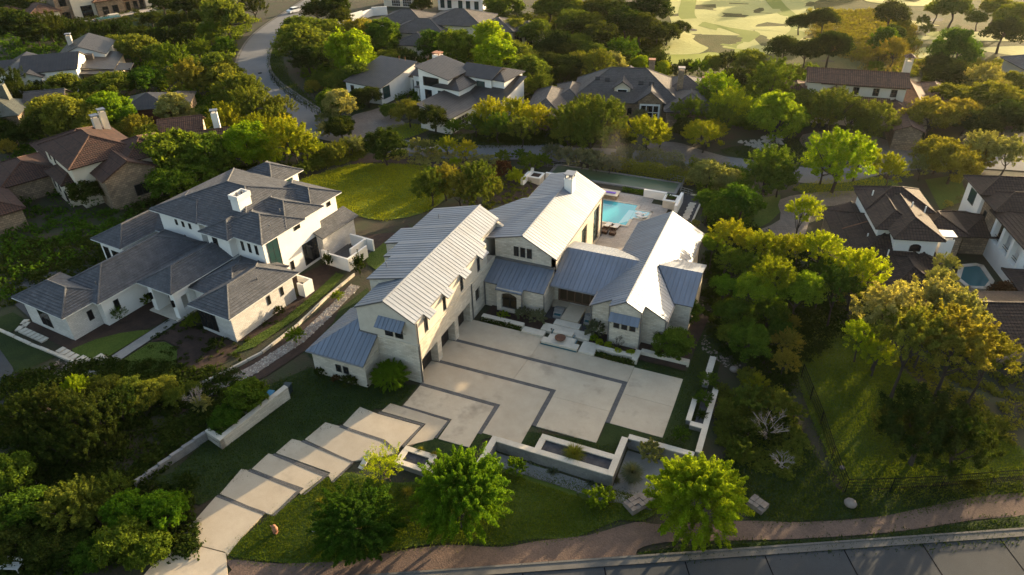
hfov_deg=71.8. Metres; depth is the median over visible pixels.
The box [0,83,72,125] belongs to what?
copper house
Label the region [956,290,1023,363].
tile house
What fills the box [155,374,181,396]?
oak tree
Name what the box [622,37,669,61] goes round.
rough grass
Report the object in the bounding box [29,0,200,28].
undergrowth
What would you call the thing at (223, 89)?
elm tree
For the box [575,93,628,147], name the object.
elm tree
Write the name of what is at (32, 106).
oak tree
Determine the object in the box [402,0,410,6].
garage door
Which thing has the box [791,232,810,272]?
elm tree
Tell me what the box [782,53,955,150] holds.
tiled villa
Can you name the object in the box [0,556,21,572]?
garden bench
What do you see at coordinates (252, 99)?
elm tree
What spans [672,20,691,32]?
oak tree
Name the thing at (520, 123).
elm tree
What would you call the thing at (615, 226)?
sun lounger
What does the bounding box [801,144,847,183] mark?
elm tree
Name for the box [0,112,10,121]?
oak tree
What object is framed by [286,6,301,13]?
parked car
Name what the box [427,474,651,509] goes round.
edging
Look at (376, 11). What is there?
garden wall
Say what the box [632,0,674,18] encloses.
oak tree
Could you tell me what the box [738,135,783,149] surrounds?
river rocks
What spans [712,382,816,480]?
undergrowth
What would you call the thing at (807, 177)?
cross road
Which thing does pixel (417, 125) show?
grass
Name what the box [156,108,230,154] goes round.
tile pavilion
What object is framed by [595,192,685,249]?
pool deck
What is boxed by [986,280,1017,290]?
magnolia tree
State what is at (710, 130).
elm tree
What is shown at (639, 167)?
hedge
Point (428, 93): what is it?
window
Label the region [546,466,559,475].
agave
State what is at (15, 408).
juniper tree
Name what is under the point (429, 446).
planter lawn
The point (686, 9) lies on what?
mown track
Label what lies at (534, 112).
elm tree
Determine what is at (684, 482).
leafy tree
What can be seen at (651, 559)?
kerb
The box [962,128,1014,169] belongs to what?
elm tree
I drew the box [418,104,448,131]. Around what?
oak tree
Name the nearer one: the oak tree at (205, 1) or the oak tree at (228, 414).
the oak tree at (228, 414)
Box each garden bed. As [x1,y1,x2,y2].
[350,154,501,186]
[363,225,409,264]
[489,170,544,204]
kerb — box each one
[0,328,77,374]
[200,273,354,383]
[235,0,304,133]
[268,41,319,109]
[363,527,1023,574]
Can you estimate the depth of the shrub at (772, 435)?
60.76 m
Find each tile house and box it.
[0,107,162,234]
[380,8,549,58]
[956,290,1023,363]
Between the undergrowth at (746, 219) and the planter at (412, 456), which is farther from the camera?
the undergrowth at (746, 219)
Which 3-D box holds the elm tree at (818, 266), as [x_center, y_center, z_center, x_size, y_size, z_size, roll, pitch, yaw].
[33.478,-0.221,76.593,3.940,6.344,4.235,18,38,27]
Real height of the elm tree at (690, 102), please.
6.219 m
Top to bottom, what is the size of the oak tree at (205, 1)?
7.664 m
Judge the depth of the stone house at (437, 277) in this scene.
75.14 m
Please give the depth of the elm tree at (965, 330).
59.34 m
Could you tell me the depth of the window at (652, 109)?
126.18 m
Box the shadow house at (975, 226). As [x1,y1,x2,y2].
[942,209,1001,254]
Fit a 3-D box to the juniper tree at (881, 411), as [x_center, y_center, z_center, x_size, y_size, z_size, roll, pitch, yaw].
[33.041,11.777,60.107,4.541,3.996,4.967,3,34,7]
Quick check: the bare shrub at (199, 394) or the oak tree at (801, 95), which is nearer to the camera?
the bare shrub at (199, 394)
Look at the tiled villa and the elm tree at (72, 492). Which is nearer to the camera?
the elm tree at (72, 492)
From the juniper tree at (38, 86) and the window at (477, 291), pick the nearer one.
the window at (477, 291)
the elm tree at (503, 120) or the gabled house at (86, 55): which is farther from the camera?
the gabled house at (86, 55)
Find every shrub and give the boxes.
[43,359,72,383]
[139,293,151,304]
[179,320,188,327]
[181,311,200,326]
[182,385,201,401]
[190,394,212,412]
[205,336,225,350]
[272,305,285,315]
[283,326,305,342]
[296,159,316,173]
[307,155,325,167]
[313,146,334,160]
[313,367,326,376]
[314,112,332,123]
[315,121,329,136]
[320,140,347,159]
[320,250,332,267]
[330,290,344,300]
[330,374,340,381]
[334,139,355,154]
[339,134,365,153]
[339,374,357,387]
[349,249,366,277]
[408,137,422,149]
[417,139,435,153]
[449,157,460,164]
[489,160,516,178]
[495,149,510,161]
[496,310,509,317]
[505,166,525,183]
[505,456,528,476]
[511,148,528,157]
[514,306,529,318]
[517,151,541,170]
[526,308,547,323]
[530,153,553,168]
[539,142,562,156]
[552,145,576,164]
[569,147,597,168]
[581,482,615,509]
[583,149,609,171]
[583,318,605,335]
[589,334,597,340]
[595,338,603,345]
[599,155,622,172]
[604,341,613,347]
[608,144,634,161]
[613,336,624,347]
[625,349,634,354]
[628,108,650,120]
[637,437,664,463]
[671,160,688,172]
[671,425,691,442]
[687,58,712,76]
[689,219,699,226]
[692,388,714,407]
[697,370,719,388]
[715,398,740,416]
[716,382,729,393]
[725,379,773,411]
[725,435,754,461]
[736,366,763,387]
[742,372,770,391]
[757,386,797,417]
[761,423,783,445]
[769,411,790,429]
[783,403,808,421]
[867,60,885,70]
[890,19,911,27]
[906,36,922,47]
[916,14,931,25]
[918,23,935,35]
[943,200,953,205]
[955,194,963,202]
[961,478,986,494]
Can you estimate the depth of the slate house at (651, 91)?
128.05 m
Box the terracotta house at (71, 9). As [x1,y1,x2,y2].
[3,0,156,22]
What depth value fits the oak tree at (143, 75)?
141.61 m
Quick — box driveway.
[144,320,682,574]
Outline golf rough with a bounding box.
[607,0,1023,76]
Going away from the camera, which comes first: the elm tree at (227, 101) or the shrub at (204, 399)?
the shrub at (204, 399)
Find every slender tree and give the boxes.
[109,305,128,322]
[359,440,403,484]
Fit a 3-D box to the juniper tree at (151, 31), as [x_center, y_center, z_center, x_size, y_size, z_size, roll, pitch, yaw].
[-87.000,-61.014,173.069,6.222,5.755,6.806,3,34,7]
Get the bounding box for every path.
[15,319,107,362]
[227,493,1023,574]
[682,194,700,221]
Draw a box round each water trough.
[553,306,564,318]
[583,313,591,325]
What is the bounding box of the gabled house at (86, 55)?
[0,33,134,94]
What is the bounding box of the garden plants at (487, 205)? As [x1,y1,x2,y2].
[482,168,532,209]
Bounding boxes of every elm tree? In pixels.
[0,138,19,158]
[34,473,113,532]
[35,494,68,523]
[40,124,71,137]
[59,373,89,393]
[65,91,88,100]
[71,493,111,530]
[83,90,96,100]
[86,468,136,504]
[111,123,127,134]
[114,113,155,135]
[150,40,189,82]
[165,56,207,88]
[182,73,216,97]
[184,37,212,58]
[195,20,223,45]
[204,33,219,44]
[204,94,225,107]
[204,101,245,126]
[209,68,257,103]
[211,36,237,52]
[224,95,244,108]
[226,84,276,115]
[226,114,248,125]
[227,73,270,112]
[236,111,270,125]
[255,103,291,122]
[258,116,320,164]
[261,93,298,114]
[262,113,297,157]
[290,131,326,158]
[303,79,322,96]
[409,166,449,205]
[430,161,460,200]
[434,135,458,154]
[438,169,478,205]
[443,118,462,136]
[453,138,477,159]
[453,159,500,202]
[453,176,489,205]
[462,111,484,136]
[467,95,508,123]
[476,174,502,201]
[477,123,497,138]
[481,111,513,142]
[495,96,531,121]
[505,114,539,147]
[520,102,554,134]
[524,69,556,93]
[540,115,553,131]
[546,98,599,137]
[549,116,582,145]
[569,50,590,73]
[570,115,613,149]
[572,92,603,115]
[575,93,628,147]
[581,47,617,72]
[600,118,634,146]
[601,36,640,58]
[626,114,671,149]
[647,128,673,147]
[670,94,707,119]
[680,119,706,144]
[682,118,727,152]
[695,69,741,96]
[699,88,719,102]
[701,102,739,127]
[706,217,751,273]
[707,84,754,125]
[710,116,730,142]
[713,245,750,296]
[727,251,767,277]
[737,159,789,202]
[738,227,764,253]
[741,143,802,192]
[743,228,787,260]
[746,55,800,91]
[751,253,798,321]
[760,246,787,279]
[762,158,800,196]
[769,326,806,353]
[769,347,802,373]
[773,233,806,281]
[783,314,802,327]
[784,191,825,233]
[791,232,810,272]
[796,228,848,264]
[797,125,877,192]
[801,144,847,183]
[805,85,864,132]
[805,100,838,134]
[808,255,845,306]
[815,264,866,326]
[829,246,893,312]
[836,102,865,133]
[841,137,882,180]
[841,317,879,361]
[846,115,885,139]
[849,279,932,371]
[852,98,901,140]
[860,336,898,376]
[868,301,958,397]
[870,151,913,185]
[876,36,915,66]
[897,271,968,358]
[907,152,934,180]
[910,298,1003,403]
[913,305,953,370]
[924,265,959,284]
[927,285,995,368]
[932,252,963,279]
[960,62,1012,86]
[961,325,1023,403]
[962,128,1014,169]
[987,133,1023,174]
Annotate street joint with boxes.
[522,539,1023,574]
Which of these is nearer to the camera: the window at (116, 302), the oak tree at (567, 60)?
the window at (116, 302)
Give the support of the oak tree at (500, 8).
on the ground at (366, 228)
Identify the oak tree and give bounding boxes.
[0,0,29,8]
[0,8,40,46]
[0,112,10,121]
[0,120,19,134]
[0,127,29,145]
[0,449,38,493]
[0,484,59,530]
[0,520,44,565]
[14,527,67,571]
[16,22,55,48]
[16,515,49,543]
[17,110,66,137]
[19,1,34,8]
[19,92,65,120]
[34,95,91,132]
[42,71,83,93]
[44,528,91,569]
[47,15,73,35]
[64,180,104,204]
[65,104,107,128]
[68,536,115,574]
[74,74,119,95]
[84,374,101,391]
[88,512,153,568]
[92,70,131,93]
[97,373,120,390]
[105,34,124,49]
[113,33,161,61]
[113,115,144,133]
[115,375,141,401]
[122,527,174,571]
[123,388,160,415]
[126,65,162,91]
[128,122,165,137]
[129,126,204,170]
[134,378,164,400]
[138,11,163,26]
[138,43,164,63]
[140,155,179,186]
[144,166,194,198]
[147,70,170,91]
[148,0,172,14]
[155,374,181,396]
[156,14,180,28]
[159,385,186,408]
[169,0,195,13]
[169,130,231,166]
[175,21,198,31]
[175,55,199,66]
[179,161,218,189]
[183,380,202,396]
[185,0,202,11]
[191,51,238,87]
[195,0,215,16]
[199,0,253,39]
[199,149,241,177]
[203,59,246,85]
[207,403,244,434]
[269,22,331,68]
[275,15,320,38]
[286,45,329,75]
[298,0,327,17]
[316,18,339,33]
[320,68,346,87]
[321,0,350,13]
[323,72,345,89]
[323,115,354,136]
[324,117,354,138]
[326,6,354,23]
[337,17,371,35]
[339,61,368,84]
[349,88,360,105]
[355,86,383,107]
[361,126,410,165]
[377,49,400,57]
[378,103,395,118]
[388,97,423,127]
[409,0,432,9]
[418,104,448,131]
[482,0,528,18]
[503,18,525,27]
[506,39,538,64]
[508,54,552,80]
[515,18,553,45]
[530,0,559,22]
[532,38,556,51]
[532,47,546,55]
[538,51,563,68]
[540,30,576,51]
[544,0,583,15]
[552,42,576,55]
[553,54,583,77]
[554,8,584,33]
[563,11,605,32]
[566,32,595,56]
[576,40,604,52]
[581,0,614,13]
[583,20,619,45]
[596,0,636,22]
[604,4,641,39]
[625,12,661,46]
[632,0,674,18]
[643,22,672,42]
[657,21,682,45]
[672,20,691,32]
[672,117,694,139]
[691,188,719,224]
[700,54,726,73]
[701,233,726,271]
[702,196,741,234]
[709,273,739,317]
[710,297,758,325]
[715,182,767,219]
[715,323,733,346]
[726,67,759,86]
[727,318,774,362]
[729,48,769,70]
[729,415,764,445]
[735,271,777,315]
[753,295,792,326]
[764,318,794,343]
[775,269,832,320]
[782,64,804,78]
[783,88,820,108]
[898,95,967,137]
[907,134,968,173]
[919,51,955,80]
[921,140,987,184]
[924,60,978,84]
[925,82,974,101]
[949,96,988,134]
[961,105,1008,142]
[965,143,995,171]
[966,79,1023,107]
[984,98,1023,136]
[996,70,1023,86]
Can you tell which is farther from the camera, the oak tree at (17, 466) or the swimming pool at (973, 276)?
the swimming pool at (973, 276)
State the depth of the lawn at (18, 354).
73.71 m
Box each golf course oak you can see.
[761,34,797,57]
[785,13,809,34]
[791,38,823,67]
[805,7,842,32]
[810,30,856,67]
[873,0,913,26]
[888,24,906,38]
[923,1,949,22]
[925,0,976,28]
[964,10,988,30]
[977,0,1015,25]
[978,14,1023,53]
[987,1,1023,34]
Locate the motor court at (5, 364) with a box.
[0,350,17,404]
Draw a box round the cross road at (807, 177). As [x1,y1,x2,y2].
[313,131,1023,183]
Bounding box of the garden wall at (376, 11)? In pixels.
[338,6,387,23]
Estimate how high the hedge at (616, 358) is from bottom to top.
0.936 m
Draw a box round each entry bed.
[486,305,554,329]
[545,306,589,331]
[589,331,690,370]
[664,315,708,353]
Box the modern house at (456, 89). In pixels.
[343,51,526,133]
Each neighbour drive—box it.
[346,108,404,137]
[645,142,729,162]
[759,191,856,236]
[800,131,919,163]
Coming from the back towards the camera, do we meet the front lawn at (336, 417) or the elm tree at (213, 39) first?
the elm tree at (213, 39)
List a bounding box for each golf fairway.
[660,0,850,53]
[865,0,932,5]
[912,21,938,25]
[914,46,1023,58]
[915,32,1023,40]
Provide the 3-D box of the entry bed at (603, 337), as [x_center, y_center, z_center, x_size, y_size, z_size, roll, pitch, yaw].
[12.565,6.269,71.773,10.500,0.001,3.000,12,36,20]
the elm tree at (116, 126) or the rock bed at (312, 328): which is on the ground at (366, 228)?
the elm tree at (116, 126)
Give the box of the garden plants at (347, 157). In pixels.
[300,145,368,170]
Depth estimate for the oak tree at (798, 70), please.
140.32 m
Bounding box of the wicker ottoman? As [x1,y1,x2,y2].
[609,230,615,235]
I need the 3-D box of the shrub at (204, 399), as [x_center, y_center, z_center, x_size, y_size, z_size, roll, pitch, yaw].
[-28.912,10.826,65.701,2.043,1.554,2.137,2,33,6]
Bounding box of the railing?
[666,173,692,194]
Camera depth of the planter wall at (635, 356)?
70.54 m
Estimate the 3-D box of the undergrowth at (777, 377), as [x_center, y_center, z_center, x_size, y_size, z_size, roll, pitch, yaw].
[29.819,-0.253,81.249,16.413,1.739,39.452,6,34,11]
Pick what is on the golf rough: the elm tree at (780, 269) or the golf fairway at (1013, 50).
the golf fairway at (1013, 50)
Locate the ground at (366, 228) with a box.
[0,0,1023,574]
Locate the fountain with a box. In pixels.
[541,328,578,352]
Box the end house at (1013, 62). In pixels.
[1000,54,1023,73]
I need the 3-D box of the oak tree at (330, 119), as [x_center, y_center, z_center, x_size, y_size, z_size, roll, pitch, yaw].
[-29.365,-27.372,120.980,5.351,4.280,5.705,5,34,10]
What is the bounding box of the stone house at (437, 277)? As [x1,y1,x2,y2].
[305,170,706,386]
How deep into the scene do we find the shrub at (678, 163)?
107.05 m
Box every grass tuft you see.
[313,496,325,506]
[401,484,413,497]
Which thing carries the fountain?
on the entry terrace
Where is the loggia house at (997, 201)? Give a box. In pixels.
[959,174,1023,290]
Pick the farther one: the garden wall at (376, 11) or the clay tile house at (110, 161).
the garden wall at (376, 11)
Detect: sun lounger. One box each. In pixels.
[602,222,612,229]
[610,223,620,230]
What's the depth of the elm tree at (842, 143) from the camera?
97.41 m
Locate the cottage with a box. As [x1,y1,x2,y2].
[128,91,196,123]
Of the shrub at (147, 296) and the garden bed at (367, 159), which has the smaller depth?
the shrub at (147, 296)
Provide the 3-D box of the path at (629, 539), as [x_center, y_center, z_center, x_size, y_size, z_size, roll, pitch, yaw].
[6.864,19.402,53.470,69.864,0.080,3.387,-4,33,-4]
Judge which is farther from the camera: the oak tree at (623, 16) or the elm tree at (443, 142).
the oak tree at (623, 16)
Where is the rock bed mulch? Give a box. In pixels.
[161,284,349,415]
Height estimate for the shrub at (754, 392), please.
2.622 m
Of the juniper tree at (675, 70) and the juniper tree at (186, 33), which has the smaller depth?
the juniper tree at (675, 70)
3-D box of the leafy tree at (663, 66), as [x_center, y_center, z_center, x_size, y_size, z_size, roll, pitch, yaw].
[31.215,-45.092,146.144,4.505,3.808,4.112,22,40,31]
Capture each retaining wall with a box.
[134,431,207,487]
[358,451,371,469]
[477,434,694,485]
[695,356,717,458]
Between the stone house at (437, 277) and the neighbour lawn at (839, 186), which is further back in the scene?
the neighbour lawn at (839, 186)
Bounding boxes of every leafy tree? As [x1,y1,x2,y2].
[85,90,135,124]
[97,488,143,527]
[109,106,137,125]
[133,489,189,535]
[152,91,191,118]
[170,487,192,501]
[177,107,197,115]
[218,120,273,165]
[221,375,269,412]
[255,142,283,163]
[306,476,407,567]
[315,86,350,115]
[321,88,358,116]
[322,26,373,69]
[351,52,376,64]
[364,16,401,44]
[369,358,411,393]
[372,32,399,51]
[407,441,514,544]
[413,28,440,56]
[435,26,474,60]
[466,19,512,52]
[467,39,478,59]
[470,32,519,67]
[598,50,628,69]
[629,55,648,67]
[642,451,754,551]
[651,326,696,360]
[654,60,673,74]
[684,158,728,188]
[689,298,704,323]
[714,168,744,187]
[746,89,811,142]
[748,94,776,121]
[778,107,813,134]
[866,26,901,48]
[924,25,986,62]
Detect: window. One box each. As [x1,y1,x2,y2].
[36,309,53,327]
[58,0,66,6]
[62,12,71,18]
[80,5,93,17]
[86,309,94,320]
[102,6,109,14]
[103,246,110,258]
[112,5,119,12]
[113,298,120,309]
[125,2,130,10]
[133,1,138,8]
[134,182,149,195]
[139,0,144,8]
[198,310,219,331]
[212,237,218,245]
[266,238,282,263]
[266,295,270,304]
[279,286,283,295]
[290,260,294,269]
[302,237,319,265]
[335,364,341,372]
[342,366,348,374]
[383,85,390,98]
[385,330,392,336]
[395,332,402,338]
[423,76,438,86]
[423,317,427,332]
[425,89,431,98]
[440,0,444,7]
[442,297,445,311]
[447,0,451,7]
[458,1,462,7]
[460,277,462,290]
[466,1,469,8]
[474,1,478,9]
[475,287,478,300]
[476,80,484,86]
[477,258,479,272]
[502,293,516,308]
[514,246,518,256]
[520,247,524,257]
[527,249,531,258]
[581,226,585,242]
[592,207,597,243]
[613,322,618,328]
[621,324,626,329]
[627,107,631,114]
[629,326,635,331]
[639,104,659,120]
[853,87,859,94]
[872,88,879,95]
[890,90,897,97]
[908,244,921,251]
[967,187,976,205]
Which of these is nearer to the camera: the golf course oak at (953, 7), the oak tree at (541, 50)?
the oak tree at (541, 50)
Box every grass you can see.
[116,339,181,374]
[386,123,425,137]
[427,132,566,147]
[526,429,612,453]
[603,323,719,452]
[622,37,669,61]
[796,176,895,197]
[799,6,917,62]
[857,39,1002,71]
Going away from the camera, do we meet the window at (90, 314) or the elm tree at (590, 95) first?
the window at (90, 314)
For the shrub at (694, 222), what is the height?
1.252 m
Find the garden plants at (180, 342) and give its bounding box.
[147,294,298,364]
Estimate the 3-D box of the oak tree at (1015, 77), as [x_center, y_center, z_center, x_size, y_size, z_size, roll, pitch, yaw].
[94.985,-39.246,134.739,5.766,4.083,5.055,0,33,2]
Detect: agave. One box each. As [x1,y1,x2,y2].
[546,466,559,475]
[584,479,594,485]
[614,477,620,483]
[693,408,709,420]
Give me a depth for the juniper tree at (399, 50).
157.05 m
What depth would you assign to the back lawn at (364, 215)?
103.57 m
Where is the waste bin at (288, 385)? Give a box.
[283,382,292,393]
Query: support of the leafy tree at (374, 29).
on the ground at (366, 228)
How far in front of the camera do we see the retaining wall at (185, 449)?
60.95 m
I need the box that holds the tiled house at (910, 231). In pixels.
[821,185,971,306]
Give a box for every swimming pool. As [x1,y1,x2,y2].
[602,188,652,226]
[955,263,993,290]
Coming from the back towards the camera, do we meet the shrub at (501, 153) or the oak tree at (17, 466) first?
the shrub at (501, 153)
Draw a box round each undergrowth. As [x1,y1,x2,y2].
[0,26,298,301]
[0,234,104,307]
[0,354,244,574]
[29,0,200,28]
[84,160,305,268]
[148,14,261,115]
[292,45,527,110]
[471,129,636,146]
[504,11,669,98]
[688,163,754,232]
[696,61,821,129]
[700,214,851,396]
[701,300,752,368]
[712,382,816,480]
[806,6,917,59]
[832,286,1023,445]
[891,56,1003,76]
[917,64,1023,128]
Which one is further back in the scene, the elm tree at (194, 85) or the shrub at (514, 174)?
the elm tree at (194, 85)
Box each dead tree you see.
[754,408,788,438]
[770,450,794,468]
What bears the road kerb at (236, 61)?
on the winding road at (254, 54)
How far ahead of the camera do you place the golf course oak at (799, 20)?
170.47 m
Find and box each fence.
[269,71,317,113]
[801,364,848,487]
[845,470,1023,491]
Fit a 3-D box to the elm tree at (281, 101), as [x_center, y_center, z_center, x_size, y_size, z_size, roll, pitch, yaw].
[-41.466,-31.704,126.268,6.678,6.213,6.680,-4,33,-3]
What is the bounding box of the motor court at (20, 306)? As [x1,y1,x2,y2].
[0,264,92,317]
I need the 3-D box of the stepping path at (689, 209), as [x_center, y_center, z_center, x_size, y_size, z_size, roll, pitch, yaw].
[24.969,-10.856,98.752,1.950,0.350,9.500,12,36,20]
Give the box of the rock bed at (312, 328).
[181,284,359,406]
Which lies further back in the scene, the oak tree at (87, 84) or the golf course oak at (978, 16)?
the golf course oak at (978, 16)
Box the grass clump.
[561,442,588,460]
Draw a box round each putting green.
[657,47,741,63]
[926,31,944,37]
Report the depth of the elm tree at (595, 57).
141.73 m
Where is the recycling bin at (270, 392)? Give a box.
[267,390,274,396]
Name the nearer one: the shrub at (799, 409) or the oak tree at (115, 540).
the oak tree at (115, 540)
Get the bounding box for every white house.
[11,161,374,341]
[438,0,485,10]
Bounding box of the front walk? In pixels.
[85,318,178,376]
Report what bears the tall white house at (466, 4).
on the ground at (366, 228)
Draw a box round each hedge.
[480,317,521,330]
[595,350,634,365]
[600,154,695,185]
[621,186,643,194]
[635,144,685,167]
[687,155,730,174]
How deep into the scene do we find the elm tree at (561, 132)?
113.67 m
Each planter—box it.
[395,445,436,476]
[521,167,550,185]
[535,434,614,468]
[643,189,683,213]
[685,398,706,431]
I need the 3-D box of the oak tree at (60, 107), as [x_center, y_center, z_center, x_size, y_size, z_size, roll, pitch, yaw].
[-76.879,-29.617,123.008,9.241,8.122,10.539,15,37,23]
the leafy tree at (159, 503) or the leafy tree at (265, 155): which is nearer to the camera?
the leafy tree at (159, 503)
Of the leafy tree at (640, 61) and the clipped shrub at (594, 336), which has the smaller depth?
the clipped shrub at (594, 336)
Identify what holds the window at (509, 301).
in the stone house at (437, 277)
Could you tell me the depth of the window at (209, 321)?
75.67 m
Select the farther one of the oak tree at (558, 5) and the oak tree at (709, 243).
the oak tree at (558, 5)
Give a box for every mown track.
[678,0,759,47]
[766,0,807,39]
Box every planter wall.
[205,385,290,448]
[481,313,524,329]
[596,345,689,366]
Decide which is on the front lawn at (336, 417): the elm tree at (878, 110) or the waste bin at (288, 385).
the waste bin at (288, 385)
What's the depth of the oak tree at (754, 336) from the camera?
67.69 m
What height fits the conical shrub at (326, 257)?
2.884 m
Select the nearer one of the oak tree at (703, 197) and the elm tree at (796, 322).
the elm tree at (796, 322)
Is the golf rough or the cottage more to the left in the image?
the cottage
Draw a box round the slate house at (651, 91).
[528,58,717,130]
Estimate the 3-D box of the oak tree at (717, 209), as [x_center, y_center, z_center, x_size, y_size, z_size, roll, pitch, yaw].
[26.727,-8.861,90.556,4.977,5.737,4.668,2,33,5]
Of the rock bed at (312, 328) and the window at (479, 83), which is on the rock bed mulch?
the rock bed at (312, 328)
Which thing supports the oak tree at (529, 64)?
on the ground at (366, 228)
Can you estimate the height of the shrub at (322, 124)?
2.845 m
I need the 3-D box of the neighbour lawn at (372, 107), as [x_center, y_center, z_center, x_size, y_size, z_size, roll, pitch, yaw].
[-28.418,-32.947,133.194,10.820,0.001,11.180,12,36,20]
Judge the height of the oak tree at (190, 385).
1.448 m
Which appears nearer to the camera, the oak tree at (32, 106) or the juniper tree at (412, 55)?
the oak tree at (32, 106)
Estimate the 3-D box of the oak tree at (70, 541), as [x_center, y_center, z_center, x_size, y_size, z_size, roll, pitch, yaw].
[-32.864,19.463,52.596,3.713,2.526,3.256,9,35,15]
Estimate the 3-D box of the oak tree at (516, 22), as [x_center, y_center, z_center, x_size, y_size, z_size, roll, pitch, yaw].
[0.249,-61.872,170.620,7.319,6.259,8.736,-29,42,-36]
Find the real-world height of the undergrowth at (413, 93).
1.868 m
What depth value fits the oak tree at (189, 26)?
177.85 m
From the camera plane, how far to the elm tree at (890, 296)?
64.08 m
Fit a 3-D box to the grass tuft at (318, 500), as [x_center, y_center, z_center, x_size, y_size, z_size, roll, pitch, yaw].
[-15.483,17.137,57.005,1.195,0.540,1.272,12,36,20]
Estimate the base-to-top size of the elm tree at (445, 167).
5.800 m
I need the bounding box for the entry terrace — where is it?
[521,299,598,355]
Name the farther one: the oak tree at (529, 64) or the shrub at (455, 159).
the oak tree at (529, 64)
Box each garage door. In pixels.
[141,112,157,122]
[391,0,400,5]
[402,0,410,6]
[422,350,431,369]
[441,329,448,346]
[455,112,468,127]
[458,311,463,325]
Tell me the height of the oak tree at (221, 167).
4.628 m
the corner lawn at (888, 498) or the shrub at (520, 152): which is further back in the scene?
the shrub at (520, 152)
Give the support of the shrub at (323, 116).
on the ground at (366, 228)
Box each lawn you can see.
[0,312,23,331]
[0,332,54,372]
[72,330,149,359]
[115,342,181,380]
[121,6,203,30]
[151,367,416,504]
[194,93,213,116]
[229,464,661,562]
[230,273,343,353]
[299,164,446,219]
[305,287,368,358]
[351,103,381,115]
[367,240,386,268]
[392,124,427,138]
[413,418,491,457]
[428,134,558,144]
[521,322,726,453]
[550,164,681,194]
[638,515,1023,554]
[720,137,810,161]
[722,405,1023,521]
[747,195,780,228]
[795,177,899,193]
[797,311,1023,491]
[886,130,934,154]
[925,176,964,208]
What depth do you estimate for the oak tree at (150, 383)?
65.95 m
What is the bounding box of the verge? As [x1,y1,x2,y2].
[270,48,339,116]
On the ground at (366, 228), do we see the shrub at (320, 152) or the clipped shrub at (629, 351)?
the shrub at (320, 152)
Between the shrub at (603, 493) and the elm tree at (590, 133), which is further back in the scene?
the elm tree at (590, 133)
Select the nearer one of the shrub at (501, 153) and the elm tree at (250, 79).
the shrub at (501, 153)
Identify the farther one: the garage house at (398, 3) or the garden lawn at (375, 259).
the garage house at (398, 3)
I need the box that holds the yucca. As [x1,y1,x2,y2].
[618,461,644,486]
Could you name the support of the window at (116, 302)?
in the white house at (231, 253)
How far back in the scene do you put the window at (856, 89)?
122.46 m
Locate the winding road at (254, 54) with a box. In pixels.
[237,0,328,132]
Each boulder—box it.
[730,366,737,372]
[844,498,856,508]
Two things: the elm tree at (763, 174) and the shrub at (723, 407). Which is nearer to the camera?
the shrub at (723, 407)
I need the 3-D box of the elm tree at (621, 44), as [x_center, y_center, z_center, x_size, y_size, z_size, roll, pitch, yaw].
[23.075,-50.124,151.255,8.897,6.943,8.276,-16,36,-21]
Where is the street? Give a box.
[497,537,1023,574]
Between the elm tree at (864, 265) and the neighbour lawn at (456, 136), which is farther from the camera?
the neighbour lawn at (456, 136)
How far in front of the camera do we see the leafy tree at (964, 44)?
139.89 m
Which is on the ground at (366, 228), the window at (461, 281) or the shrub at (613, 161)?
the shrub at (613, 161)
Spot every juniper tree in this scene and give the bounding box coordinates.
[0,65,34,95]
[0,388,46,428]
[6,81,36,98]
[7,86,17,98]
[20,382,70,422]
[30,80,44,89]
[32,9,68,43]
[36,388,95,432]
[49,25,79,45]
[55,419,108,464]
[58,387,121,437]
[59,17,102,40]
[83,378,116,401]
[86,19,122,36]
[90,422,125,456]
[97,381,148,429]
[105,18,134,36]
[127,24,154,35]
[144,26,165,44]
[159,26,183,45]
[165,471,199,494]
[167,11,186,27]
[172,27,201,45]
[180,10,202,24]
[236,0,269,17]
[393,47,407,57]
[397,48,422,62]
[549,64,576,82]
[559,65,580,81]
[647,51,671,68]
[669,62,686,75]
[676,58,695,74]
[718,50,737,71]
[871,403,931,449]
[876,380,988,474]
[905,399,1006,484]
[968,408,1012,448]
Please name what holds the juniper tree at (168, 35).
on the ground at (366, 228)
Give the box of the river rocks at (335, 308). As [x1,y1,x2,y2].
[184,284,358,404]
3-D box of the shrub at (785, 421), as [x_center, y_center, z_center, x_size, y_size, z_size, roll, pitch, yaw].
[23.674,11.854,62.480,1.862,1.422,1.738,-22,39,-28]
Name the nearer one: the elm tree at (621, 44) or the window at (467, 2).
the elm tree at (621, 44)
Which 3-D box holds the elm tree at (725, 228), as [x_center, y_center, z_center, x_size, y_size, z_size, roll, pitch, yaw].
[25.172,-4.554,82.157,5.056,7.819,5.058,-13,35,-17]
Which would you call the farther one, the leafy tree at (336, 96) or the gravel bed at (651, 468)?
the leafy tree at (336, 96)
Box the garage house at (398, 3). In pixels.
[384,0,412,6]
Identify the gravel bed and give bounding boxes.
[492,451,670,503]
[677,194,699,222]
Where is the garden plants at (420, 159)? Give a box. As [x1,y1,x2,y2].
[377,147,503,166]
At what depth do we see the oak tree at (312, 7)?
188.92 m
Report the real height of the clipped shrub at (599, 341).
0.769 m

